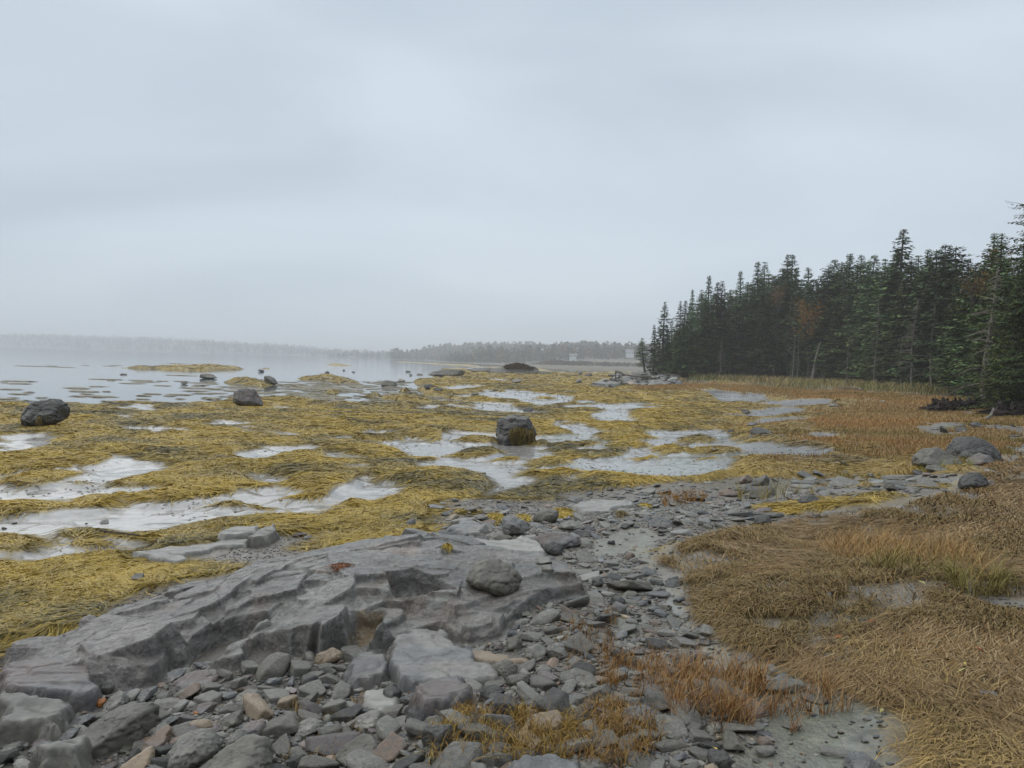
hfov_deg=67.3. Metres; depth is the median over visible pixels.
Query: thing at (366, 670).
slab
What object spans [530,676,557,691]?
stone
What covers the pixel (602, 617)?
stone
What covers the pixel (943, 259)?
spruce tree
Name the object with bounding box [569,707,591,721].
stone
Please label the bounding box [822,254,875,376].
spruce tree
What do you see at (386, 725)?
stone
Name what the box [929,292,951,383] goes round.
spruce tree
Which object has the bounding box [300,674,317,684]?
stone
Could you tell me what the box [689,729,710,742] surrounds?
stone
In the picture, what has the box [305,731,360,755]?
stone
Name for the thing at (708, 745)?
stone
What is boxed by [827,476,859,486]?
stone
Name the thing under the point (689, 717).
stone
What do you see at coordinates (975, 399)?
peat roots
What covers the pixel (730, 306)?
spruce tree
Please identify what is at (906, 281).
spruce tree
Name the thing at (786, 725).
stone
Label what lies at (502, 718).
stone
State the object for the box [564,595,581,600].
stone
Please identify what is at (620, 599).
stone
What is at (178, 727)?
stone
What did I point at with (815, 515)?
stone
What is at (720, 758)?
stone
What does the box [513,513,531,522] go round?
seaweed tuft
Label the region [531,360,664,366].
brush
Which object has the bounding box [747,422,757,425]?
boulder
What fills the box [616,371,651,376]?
fallen log
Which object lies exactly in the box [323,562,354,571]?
seaweed tuft
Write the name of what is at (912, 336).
spruce tree
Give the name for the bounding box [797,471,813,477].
stone
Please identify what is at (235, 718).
stone
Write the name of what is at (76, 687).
slab
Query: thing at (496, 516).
seaweed tuft
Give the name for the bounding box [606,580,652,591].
stone
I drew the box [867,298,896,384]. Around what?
spruce tree
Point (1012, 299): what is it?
spruce tree
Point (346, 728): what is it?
stone
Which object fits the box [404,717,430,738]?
stone
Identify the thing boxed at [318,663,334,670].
stone
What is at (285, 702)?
stone
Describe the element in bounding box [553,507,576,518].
seaweed tuft
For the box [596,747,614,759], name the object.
stone
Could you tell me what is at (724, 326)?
spruce tree
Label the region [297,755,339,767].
stone
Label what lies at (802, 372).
spruce tree
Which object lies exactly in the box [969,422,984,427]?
boulder
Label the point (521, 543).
slab
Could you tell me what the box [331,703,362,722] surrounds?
stone
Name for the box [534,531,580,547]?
boulder
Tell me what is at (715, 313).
spruce tree
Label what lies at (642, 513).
stone
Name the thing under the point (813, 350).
spruce tree
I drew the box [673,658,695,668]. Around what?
boulder
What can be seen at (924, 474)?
stone
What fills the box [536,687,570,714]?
stone
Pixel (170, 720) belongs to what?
boulder
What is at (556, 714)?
stone
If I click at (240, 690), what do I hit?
stone
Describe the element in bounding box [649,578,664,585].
stone
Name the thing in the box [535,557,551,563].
stone
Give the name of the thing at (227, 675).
stone
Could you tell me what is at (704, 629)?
stone
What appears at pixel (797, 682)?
stone
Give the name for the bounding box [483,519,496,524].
stone
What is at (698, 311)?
spruce tree
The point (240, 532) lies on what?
slab
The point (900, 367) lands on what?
dead tree
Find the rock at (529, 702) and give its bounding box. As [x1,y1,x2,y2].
[520,699,535,708]
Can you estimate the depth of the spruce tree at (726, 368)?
95.43 m
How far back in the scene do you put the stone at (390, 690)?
4.03 m
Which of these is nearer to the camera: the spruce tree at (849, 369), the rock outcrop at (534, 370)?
the spruce tree at (849, 369)
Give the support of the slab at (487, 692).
on the ground at (140, 516)
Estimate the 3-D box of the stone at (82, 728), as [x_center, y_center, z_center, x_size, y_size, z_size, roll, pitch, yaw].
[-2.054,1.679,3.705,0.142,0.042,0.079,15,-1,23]
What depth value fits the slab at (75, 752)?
3.33 m
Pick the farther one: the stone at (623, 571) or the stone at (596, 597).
the stone at (623, 571)
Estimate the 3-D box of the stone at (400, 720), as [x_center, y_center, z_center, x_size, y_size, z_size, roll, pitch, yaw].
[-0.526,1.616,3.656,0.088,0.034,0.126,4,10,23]
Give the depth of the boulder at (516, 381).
67.54 m
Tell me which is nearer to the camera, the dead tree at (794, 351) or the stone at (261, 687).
the stone at (261, 687)
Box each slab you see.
[0,656,102,712]
[0,691,74,747]
[28,735,93,767]
[132,539,246,563]
[170,670,218,692]
[178,682,200,699]
[216,525,258,540]
[246,523,279,548]
[342,651,389,692]
[362,688,397,710]
[386,628,499,693]
[398,692,413,707]
[402,676,476,716]
[428,504,445,508]
[445,519,488,535]
[473,650,529,663]
[476,536,548,555]
[478,684,503,701]
[507,753,579,767]
[571,499,634,513]
[621,523,629,528]
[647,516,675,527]
[954,427,966,431]
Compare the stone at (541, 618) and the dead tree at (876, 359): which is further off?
the dead tree at (876, 359)
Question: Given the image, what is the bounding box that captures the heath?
[502,363,532,368]
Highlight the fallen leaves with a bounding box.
[713,538,1017,748]
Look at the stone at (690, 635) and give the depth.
4.73 m
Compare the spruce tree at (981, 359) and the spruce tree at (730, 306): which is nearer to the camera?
the spruce tree at (981, 359)
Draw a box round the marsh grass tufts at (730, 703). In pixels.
[280,452,1023,767]
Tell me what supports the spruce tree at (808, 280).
on the ground at (140, 516)
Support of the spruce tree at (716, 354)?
on the ground at (140, 516)
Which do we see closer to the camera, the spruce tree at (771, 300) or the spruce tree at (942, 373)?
the spruce tree at (942, 373)
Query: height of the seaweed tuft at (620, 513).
0.064 m
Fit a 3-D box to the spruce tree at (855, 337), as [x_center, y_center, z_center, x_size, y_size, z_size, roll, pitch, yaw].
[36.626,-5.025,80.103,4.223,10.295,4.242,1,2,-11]
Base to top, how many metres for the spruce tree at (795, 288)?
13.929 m
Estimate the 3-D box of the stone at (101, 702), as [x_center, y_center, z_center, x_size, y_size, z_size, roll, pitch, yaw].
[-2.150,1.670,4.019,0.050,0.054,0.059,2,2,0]
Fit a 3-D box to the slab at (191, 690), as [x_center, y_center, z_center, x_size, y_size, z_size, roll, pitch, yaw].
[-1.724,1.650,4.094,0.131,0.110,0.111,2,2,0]
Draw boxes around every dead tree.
[716,341,724,372]
[784,295,791,377]
[792,330,795,378]
[795,334,800,376]
[805,342,820,379]
[842,329,853,381]
[865,301,884,381]
[895,338,907,386]
[918,278,940,390]
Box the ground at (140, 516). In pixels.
[0,338,1023,767]
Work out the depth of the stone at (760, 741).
3.27 m
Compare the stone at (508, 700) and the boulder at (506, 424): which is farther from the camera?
the boulder at (506, 424)
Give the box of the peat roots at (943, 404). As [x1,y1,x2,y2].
[924,397,968,411]
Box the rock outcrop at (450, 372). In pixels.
[428,369,464,376]
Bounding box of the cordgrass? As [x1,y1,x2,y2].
[625,377,1023,467]
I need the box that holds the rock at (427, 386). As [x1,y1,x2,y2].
[424,384,435,388]
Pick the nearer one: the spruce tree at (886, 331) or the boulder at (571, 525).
the boulder at (571, 525)
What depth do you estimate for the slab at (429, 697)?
3.75 m
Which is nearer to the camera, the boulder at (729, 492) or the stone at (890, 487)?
the stone at (890, 487)
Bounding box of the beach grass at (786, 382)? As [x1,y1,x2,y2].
[688,372,1006,397]
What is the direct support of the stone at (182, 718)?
on the ground at (140, 516)
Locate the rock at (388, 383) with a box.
[381,380,397,385]
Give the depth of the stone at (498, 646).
4.69 m
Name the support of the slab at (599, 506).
on the shingle
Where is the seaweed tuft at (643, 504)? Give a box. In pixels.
[638,503,652,509]
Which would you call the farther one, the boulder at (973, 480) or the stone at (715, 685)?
the boulder at (973, 480)
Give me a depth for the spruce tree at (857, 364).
79.35 m
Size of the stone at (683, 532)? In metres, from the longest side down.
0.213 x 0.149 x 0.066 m
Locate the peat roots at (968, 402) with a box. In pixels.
[955,397,977,409]
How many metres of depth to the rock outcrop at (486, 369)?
132.98 m
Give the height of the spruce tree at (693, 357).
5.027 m
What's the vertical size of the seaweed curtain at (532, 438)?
0.388 m
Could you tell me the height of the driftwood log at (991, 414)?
0.336 m
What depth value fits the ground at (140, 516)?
10.42 m
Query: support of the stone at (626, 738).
on the ground at (140, 516)
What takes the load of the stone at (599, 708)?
on the ground at (140, 516)
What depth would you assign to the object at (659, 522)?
8.38 m
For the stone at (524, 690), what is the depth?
3.82 m
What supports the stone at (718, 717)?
on the ground at (140, 516)
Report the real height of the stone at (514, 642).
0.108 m
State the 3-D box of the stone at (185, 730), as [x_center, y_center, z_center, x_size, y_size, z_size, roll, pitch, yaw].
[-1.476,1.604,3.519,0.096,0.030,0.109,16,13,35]
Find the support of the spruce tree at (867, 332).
on the ground at (140, 516)
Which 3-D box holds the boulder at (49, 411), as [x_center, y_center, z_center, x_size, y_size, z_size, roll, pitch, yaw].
[-11.908,0.747,19.659,0.814,0.756,1.054,2,2,21]
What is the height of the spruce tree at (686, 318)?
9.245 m
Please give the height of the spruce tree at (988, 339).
6.436 m
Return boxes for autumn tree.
[769,283,787,375]
[792,297,830,379]
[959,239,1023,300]
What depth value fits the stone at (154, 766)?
3.17 m
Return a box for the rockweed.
[0,364,986,671]
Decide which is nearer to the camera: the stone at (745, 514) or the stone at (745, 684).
the stone at (745, 684)
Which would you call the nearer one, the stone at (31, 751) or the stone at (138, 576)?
the stone at (31, 751)
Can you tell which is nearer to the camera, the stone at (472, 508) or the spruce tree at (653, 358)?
the stone at (472, 508)
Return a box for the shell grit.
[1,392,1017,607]
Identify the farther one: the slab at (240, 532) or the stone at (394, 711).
the slab at (240, 532)
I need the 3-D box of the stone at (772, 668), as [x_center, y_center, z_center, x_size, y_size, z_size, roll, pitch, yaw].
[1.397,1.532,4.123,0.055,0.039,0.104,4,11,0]
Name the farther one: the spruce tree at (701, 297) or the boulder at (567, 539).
the spruce tree at (701, 297)
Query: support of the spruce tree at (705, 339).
on the ground at (140, 516)
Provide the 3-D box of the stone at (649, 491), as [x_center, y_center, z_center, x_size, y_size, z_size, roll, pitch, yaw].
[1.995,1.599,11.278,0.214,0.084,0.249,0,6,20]
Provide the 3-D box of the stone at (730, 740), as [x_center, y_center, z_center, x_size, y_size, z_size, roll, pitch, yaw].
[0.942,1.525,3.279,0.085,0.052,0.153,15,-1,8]
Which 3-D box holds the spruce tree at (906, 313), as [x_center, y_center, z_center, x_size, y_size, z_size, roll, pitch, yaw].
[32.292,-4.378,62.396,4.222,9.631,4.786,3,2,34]
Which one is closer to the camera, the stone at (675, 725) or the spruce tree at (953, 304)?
the stone at (675, 725)
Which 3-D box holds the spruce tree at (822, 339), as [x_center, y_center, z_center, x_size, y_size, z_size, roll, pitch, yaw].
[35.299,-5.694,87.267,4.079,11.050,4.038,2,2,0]
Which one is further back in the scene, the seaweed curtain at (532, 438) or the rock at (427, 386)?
the rock at (427, 386)
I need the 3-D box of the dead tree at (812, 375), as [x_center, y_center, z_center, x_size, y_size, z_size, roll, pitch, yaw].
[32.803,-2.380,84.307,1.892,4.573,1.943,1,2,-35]
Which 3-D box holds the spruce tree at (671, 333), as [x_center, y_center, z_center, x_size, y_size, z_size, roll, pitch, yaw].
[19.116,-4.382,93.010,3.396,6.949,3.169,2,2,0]
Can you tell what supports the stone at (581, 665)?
on the ground at (140, 516)
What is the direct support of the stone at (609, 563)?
on the ground at (140, 516)
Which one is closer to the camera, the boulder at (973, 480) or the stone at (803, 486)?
the boulder at (973, 480)
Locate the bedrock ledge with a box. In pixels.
[2,528,586,694]
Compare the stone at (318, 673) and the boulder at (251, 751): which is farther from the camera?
the stone at (318, 673)
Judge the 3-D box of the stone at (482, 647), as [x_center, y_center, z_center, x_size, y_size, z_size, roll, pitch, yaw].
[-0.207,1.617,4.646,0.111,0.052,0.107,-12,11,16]
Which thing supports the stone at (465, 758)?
on the ground at (140, 516)
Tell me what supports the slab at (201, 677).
on the ground at (140, 516)
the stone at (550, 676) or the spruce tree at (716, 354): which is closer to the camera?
the stone at (550, 676)
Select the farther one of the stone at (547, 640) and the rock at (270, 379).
the rock at (270, 379)
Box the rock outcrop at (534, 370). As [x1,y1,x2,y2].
[488,366,538,373]
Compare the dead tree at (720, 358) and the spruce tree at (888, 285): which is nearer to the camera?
the spruce tree at (888, 285)
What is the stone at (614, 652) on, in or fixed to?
on the ground at (140, 516)
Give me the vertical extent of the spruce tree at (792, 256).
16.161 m
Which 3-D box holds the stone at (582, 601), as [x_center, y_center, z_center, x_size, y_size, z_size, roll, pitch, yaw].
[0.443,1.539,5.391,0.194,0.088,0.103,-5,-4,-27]
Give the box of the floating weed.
[0,363,456,402]
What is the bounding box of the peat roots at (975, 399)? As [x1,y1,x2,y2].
[972,396,993,408]
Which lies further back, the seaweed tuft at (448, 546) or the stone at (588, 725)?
the seaweed tuft at (448, 546)
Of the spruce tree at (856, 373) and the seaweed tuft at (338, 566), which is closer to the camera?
the seaweed tuft at (338, 566)
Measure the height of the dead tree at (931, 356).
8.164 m
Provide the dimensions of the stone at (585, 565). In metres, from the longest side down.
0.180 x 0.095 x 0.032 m
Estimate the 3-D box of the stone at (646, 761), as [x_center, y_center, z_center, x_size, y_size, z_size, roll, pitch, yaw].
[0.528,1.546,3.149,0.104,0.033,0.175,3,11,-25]
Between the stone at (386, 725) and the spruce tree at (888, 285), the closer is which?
the stone at (386, 725)
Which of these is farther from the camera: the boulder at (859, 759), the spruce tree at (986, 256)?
the spruce tree at (986, 256)
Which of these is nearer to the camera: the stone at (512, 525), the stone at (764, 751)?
the stone at (764, 751)
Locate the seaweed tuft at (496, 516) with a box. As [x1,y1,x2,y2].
[486,512,504,525]
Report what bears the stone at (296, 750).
on the ground at (140, 516)
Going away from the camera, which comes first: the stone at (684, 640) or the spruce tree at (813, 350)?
the stone at (684, 640)
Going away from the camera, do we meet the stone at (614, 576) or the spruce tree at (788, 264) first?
the stone at (614, 576)
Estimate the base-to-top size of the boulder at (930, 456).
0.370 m
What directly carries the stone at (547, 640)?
on the ground at (140, 516)
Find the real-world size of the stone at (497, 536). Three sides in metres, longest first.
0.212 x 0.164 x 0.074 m
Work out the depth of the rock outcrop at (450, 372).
88.77 m
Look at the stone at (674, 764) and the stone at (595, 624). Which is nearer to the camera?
the stone at (674, 764)
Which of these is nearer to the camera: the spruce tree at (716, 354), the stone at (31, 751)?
the stone at (31, 751)
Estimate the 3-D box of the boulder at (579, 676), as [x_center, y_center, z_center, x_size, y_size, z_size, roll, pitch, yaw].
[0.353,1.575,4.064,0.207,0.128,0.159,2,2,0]
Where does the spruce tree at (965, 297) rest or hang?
on the ground at (140, 516)
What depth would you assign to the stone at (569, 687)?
3.95 m
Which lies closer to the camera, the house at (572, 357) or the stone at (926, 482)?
the stone at (926, 482)
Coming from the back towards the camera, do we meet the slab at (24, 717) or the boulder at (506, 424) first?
the boulder at (506, 424)
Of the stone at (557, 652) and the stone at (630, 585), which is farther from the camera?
the stone at (630, 585)
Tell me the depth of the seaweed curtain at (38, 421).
19.20 m
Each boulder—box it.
[20,398,70,425]
[56,727,80,740]
[76,701,159,758]
[102,690,129,709]
[120,746,154,767]
[126,688,140,701]
[141,725,172,751]
[156,716,178,725]
[167,728,223,767]
[172,699,189,712]
[200,734,273,767]
[225,729,248,746]
[233,388,263,405]
[241,719,265,735]
[294,717,323,737]
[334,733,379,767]
[352,710,384,729]
[421,724,452,750]
[424,715,447,724]
[439,708,470,726]
[465,559,521,596]
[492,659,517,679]
[496,414,536,445]
[506,674,531,685]
[511,379,521,382]
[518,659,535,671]
[523,407,532,410]
[533,509,558,522]
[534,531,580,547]
[543,541,563,555]
[558,520,585,530]
[559,668,597,688]
[573,530,593,536]
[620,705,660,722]
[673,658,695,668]
[718,489,737,496]
[738,475,752,483]
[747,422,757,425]
[749,486,775,498]
[750,427,772,434]
[752,475,769,485]
[754,515,771,524]
[798,495,820,502]
[843,751,880,767]
[911,447,961,466]
[925,465,945,471]
[946,436,1003,461]
[958,472,988,489]
[966,453,994,465]
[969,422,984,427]
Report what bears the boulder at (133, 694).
on the ground at (140, 516)
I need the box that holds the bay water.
[0,347,649,403]
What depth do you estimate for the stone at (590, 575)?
6.14 m
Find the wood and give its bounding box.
[0,333,673,362]
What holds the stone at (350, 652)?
on the ground at (140, 516)
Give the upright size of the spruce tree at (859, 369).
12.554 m
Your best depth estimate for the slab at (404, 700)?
3.91 m
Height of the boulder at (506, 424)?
0.841 m
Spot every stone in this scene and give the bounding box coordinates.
[0,741,24,751]
[0,749,19,764]
[28,741,52,756]
[69,714,95,727]
[71,725,87,735]
[89,712,105,722]
[96,697,106,707]
[99,683,114,694]
[104,761,118,767]
[125,747,140,762]
[131,573,143,579]
[131,740,144,750]
[136,686,158,701]
[147,764,162,767]
[150,757,168,767]
[153,697,181,709]
[153,722,169,734]
[154,743,174,756]
[158,710,170,721]
[162,668,186,683]
[169,736,179,743]
[172,720,190,735]
[173,725,198,736]
[177,714,197,723]
[189,719,213,728]
[193,690,221,703]
[193,701,216,714]
[200,682,222,692]
[218,669,233,680]
[218,703,244,714]
[219,710,243,726]
[231,677,248,688]
[234,686,255,692]
[234,689,263,702]
[241,660,258,674]
[243,693,273,719]
[255,652,290,681]
[257,685,274,690]
[261,713,297,737]
[263,688,289,703]
[270,763,291,767]
[274,733,289,756]
[276,694,297,708]
[286,754,305,767]
[288,659,310,676]
[288,746,307,757]
[297,691,319,708]
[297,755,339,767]
[298,679,326,697]
[298,709,321,721]
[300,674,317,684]
[300,700,321,714]
[302,671,324,676]
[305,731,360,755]
[314,647,342,663]
[317,724,342,734]
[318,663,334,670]
[318,673,339,683]
[321,699,346,714]
[331,680,350,699]
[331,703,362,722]
[340,645,365,661]
[342,725,352,731]
[343,719,356,728]
[345,749,389,767]
[372,731,407,762]
[375,715,400,739]
[381,681,396,687]
[382,704,402,718]
[383,684,401,697]
[392,751,425,767]
[395,716,405,727]
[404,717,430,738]
[405,705,426,722]
[408,762,432,767]
[432,741,483,767]
[441,510,455,515]
[450,517,475,524]
[457,722,500,742]
[460,506,476,511]
[465,678,483,692]
[471,713,482,722]
[471,762,486,767]
[472,644,486,651]
[475,515,491,519]
[481,751,511,766]
[482,713,518,731]
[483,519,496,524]
[484,676,505,686]
[487,741,507,752]
[490,693,516,714]
[491,533,512,539]
[493,642,504,650]
[499,729,510,742]
[501,761,511,767]
[502,516,530,535]
[506,635,521,650]
[511,730,541,750]
[517,681,541,702]
[518,632,545,641]
[522,710,562,733]
[523,534,535,539]
[524,643,547,661]
[524,749,539,755]
[529,608,558,624]
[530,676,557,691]
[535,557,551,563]
[536,671,558,681]
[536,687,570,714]
[538,745,553,753]
[541,564,553,572]
[541,636,555,645]
[543,625,563,634]
[546,644,568,659]
[553,737,592,755]
[554,560,568,566]
[557,612,584,624]
[561,605,581,615]
[561,681,576,694]
[563,595,589,607]
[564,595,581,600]
[564,632,592,655]
[566,656,584,664]
[569,693,587,705]
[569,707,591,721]
[571,661,595,675]
[573,513,584,520]
[573,569,592,573]
[575,496,583,503]
[576,551,594,562]
[577,563,590,567]
[578,540,592,547]
[578,719,599,734]
[579,570,599,581]
[580,756,606,767]
[585,702,597,713]
[586,621,605,627]
[587,591,604,604]
[589,684,612,699]
[589,729,618,748]
[591,577,603,586]
[592,382,605,386]
[593,613,614,622]
[595,676,609,684]
[596,707,615,716]
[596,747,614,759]
[597,632,610,640]
[603,560,619,567]
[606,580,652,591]
[607,572,622,580]
[607,668,626,679]
[608,649,631,659]
[610,596,625,604]
[611,601,626,614]
[613,697,641,705]
[617,520,634,527]
[617,623,636,633]
[618,568,635,574]
[618,734,636,753]
[621,687,645,695]
[622,717,634,728]
[623,573,644,579]
[625,552,634,559]
[626,749,653,767]
[634,512,649,515]
[635,729,661,741]
[640,566,655,575]
[641,489,655,494]
[641,679,658,685]
[642,660,661,667]
[642,684,661,690]
[642,719,653,728]
[643,628,657,634]
[644,688,674,711]
[645,591,670,597]
[645,638,670,650]
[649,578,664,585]
[650,759,665,767]
[654,714,688,737]
[654,739,689,751]
[657,629,677,636]
[662,667,684,676]
[664,579,682,587]
[667,379,681,384]
[667,615,682,627]
[670,529,691,535]
[670,700,701,725]
[670,760,681,767]
[673,636,699,647]
[674,652,693,659]
[677,689,710,699]
[679,613,689,618]
[680,510,697,516]
[682,631,700,638]
[687,721,705,730]
[687,747,708,760]
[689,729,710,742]
[691,650,714,660]
[694,678,708,689]
[698,624,717,637]
[699,640,711,645]
[699,742,722,749]
[704,763,717,767]
[707,748,732,767]
[709,678,746,703]
[713,711,729,720]
[722,722,757,732]
[722,728,744,750]
[727,511,753,516]
[734,651,753,662]
[738,701,765,720]
[740,679,755,692]
[741,502,750,508]
[754,745,775,757]
[756,737,773,745]
[757,678,805,693]
[767,664,777,674]
[781,720,800,730]
[790,484,812,488]
[791,480,816,484]
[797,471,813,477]
[802,694,828,704]
[809,514,820,517]
[820,745,848,757]
[822,510,847,515]
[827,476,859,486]
[870,480,882,484]
[880,475,914,479]
[883,484,898,490]
[915,478,939,487]
[922,472,931,476]
[980,690,1004,701]
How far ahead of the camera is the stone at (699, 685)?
3.88 m
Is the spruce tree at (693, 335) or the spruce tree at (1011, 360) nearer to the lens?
the spruce tree at (1011, 360)
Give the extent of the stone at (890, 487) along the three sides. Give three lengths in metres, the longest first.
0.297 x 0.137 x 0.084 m
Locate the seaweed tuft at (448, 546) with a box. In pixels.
[441,543,453,552]
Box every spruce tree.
[633,338,652,372]
[644,325,660,373]
[653,302,673,373]
[654,329,677,373]
[654,345,660,374]
[664,319,674,372]
[664,323,699,377]
[668,301,702,376]
[669,330,678,373]
[670,301,689,375]
[683,336,702,376]
[685,290,708,369]
[685,303,695,369]
[688,294,710,372]
[692,275,724,374]
[693,290,704,373]
[694,299,729,374]
[700,331,722,374]
[701,282,733,369]
[710,281,734,375]
[711,292,735,373]
[713,334,741,375]
[713,339,724,375]
[719,302,748,377]
[721,290,734,370]
[722,271,752,377]
[724,290,739,368]
[727,282,765,374]
[731,262,781,376]
[735,284,766,322]
[737,277,769,313]
[748,275,788,375]
[752,262,774,375]
[753,273,775,375]
[766,255,802,376]
[766,267,796,366]
[777,267,820,377]
[778,267,805,375]
[779,254,802,377]
[780,302,800,377]
[781,279,831,377]
[788,280,805,371]
[789,330,812,378]
[791,275,827,377]
[791,324,821,378]
[795,262,853,376]
[796,269,840,378]
[798,260,845,377]
[799,321,824,379]
[802,253,857,376]
[808,286,837,379]
[812,284,855,380]
[821,303,841,378]
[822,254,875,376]
[825,261,872,371]
[831,327,850,378]
[833,266,889,380]
[835,255,883,375]
[835,264,862,293]
[836,326,856,380]
[839,290,868,378]
[843,259,890,382]
[846,328,871,378]
[847,253,906,374]
[851,290,882,381]
[853,229,927,377]
[856,262,902,379]
[857,304,894,383]
[866,260,921,380]
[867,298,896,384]
[868,298,905,385]
[876,255,924,366]
[879,285,915,383]
[882,271,931,386]
[883,249,931,384]
[883,249,954,361]
[886,275,944,386]
[893,299,927,385]
[902,244,964,384]
[903,277,945,384]
[906,246,977,375]
[922,268,962,392]
[923,258,973,388]
[923,267,974,382]
[924,305,965,394]
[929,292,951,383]
[932,260,991,396]
[933,233,999,372]
[935,264,980,394]
[936,248,1013,340]
[944,201,1023,408]
[944,268,1018,399]
[945,325,976,389]
[949,268,1023,397]
[949,325,980,396]
[950,249,1023,402]
[953,233,1022,389]
[953,262,1015,354]
[955,330,982,395]
[956,338,1023,409]
[962,261,1012,394]
[962,300,1001,399]
[964,314,1004,397]
[981,299,1012,386]
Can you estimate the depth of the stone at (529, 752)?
3.19 m
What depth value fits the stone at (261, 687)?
4.13 m
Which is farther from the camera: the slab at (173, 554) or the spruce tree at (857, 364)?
the spruce tree at (857, 364)
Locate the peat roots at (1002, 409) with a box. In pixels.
[974,400,1023,416]
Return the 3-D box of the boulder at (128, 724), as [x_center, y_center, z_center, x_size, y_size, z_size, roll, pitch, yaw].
[-1.860,1.654,3.611,0.252,0.251,0.379,3,2,29]
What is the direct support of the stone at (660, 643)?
on the ground at (140, 516)
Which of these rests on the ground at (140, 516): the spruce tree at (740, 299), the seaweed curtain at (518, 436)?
the spruce tree at (740, 299)
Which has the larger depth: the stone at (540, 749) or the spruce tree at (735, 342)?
the spruce tree at (735, 342)
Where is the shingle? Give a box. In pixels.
[0,370,1023,767]
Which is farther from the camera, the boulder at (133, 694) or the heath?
the heath
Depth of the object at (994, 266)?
44.08 m
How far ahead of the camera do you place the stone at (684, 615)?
5.15 m
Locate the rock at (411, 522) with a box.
[406,519,415,524]
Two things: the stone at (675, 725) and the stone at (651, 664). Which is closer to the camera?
the stone at (675, 725)
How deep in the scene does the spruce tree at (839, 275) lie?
86.23 m
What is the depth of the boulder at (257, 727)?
3.52 m
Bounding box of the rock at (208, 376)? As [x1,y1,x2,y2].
[199,373,216,378]
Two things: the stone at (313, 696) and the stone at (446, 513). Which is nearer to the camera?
the stone at (313, 696)
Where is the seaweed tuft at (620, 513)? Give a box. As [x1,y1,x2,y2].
[614,510,627,517]
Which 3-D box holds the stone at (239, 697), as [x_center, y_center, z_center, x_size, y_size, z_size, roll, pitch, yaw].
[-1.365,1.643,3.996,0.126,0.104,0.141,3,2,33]
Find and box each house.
[569,353,576,360]
[626,349,633,357]
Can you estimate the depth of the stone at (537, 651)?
4.46 m
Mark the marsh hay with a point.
(957, 640)
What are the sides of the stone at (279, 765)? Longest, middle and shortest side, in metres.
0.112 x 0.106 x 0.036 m
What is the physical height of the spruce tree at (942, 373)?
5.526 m
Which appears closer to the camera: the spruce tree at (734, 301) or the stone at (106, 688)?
the stone at (106, 688)
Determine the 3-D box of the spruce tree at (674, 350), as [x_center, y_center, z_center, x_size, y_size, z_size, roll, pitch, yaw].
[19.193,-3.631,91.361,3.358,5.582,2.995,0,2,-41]
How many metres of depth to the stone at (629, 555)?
7.15 m
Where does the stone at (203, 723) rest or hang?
on the ground at (140, 516)
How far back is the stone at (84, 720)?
3.76 m
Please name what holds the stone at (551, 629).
on the ground at (140, 516)
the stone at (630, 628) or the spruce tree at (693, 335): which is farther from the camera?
the spruce tree at (693, 335)
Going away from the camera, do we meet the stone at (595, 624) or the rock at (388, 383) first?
the stone at (595, 624)
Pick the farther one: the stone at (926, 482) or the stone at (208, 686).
the stone at (926, 482)
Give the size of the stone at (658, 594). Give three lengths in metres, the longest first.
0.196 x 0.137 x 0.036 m
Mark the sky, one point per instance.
(375, 175)
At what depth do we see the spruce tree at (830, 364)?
84.53 m
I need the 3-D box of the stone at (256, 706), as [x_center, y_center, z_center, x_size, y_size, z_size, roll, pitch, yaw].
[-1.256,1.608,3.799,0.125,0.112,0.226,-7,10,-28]
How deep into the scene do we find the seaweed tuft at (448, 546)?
6.20 m
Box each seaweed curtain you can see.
[35,416,41,426]
[506,427,529,445]
[527,427,535,442]
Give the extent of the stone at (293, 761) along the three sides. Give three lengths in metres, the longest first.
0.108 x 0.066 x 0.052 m
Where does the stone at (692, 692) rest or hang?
on the ground at (140, 516)
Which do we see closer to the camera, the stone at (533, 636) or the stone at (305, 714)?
the stone at (305, 714)
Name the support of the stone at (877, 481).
on the ground at (140, 516)
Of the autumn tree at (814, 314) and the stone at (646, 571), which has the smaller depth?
the stone at (646, 571)
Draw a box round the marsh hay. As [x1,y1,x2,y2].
[652,454,1023,767]
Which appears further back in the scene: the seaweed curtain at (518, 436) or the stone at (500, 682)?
the seaweed curtain at (518, 436)
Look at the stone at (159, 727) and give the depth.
3.59 m
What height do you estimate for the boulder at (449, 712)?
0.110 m
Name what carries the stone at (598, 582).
on the ground at (140, 516)
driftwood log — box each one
[99,529,138,535]
[838,387,862,389]
[985,408,994,419]
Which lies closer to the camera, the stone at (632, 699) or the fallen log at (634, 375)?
the stone at (632, 699)
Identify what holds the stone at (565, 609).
on the ground at (140, 516)
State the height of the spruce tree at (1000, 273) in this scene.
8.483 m
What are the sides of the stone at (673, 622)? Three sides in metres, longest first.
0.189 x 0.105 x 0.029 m
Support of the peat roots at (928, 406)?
on the ground at (140, 516)
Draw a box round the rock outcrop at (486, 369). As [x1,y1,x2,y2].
[466,367,491,371]
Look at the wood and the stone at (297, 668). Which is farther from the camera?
the wood
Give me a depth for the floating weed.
44.71 m
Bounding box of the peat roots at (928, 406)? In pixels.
[918,404,933,410]
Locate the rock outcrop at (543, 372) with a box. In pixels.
[539,371,551,373]
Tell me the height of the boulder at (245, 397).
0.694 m
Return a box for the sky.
[0,0,1023,351]
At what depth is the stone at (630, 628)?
4.87 m
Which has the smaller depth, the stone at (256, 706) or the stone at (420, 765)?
the stone at (420, 765)
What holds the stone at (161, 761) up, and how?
on the ground at (140, 516)
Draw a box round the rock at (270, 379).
[264,375,277,383]
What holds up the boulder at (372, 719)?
on the ground at (140, 516)
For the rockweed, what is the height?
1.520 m

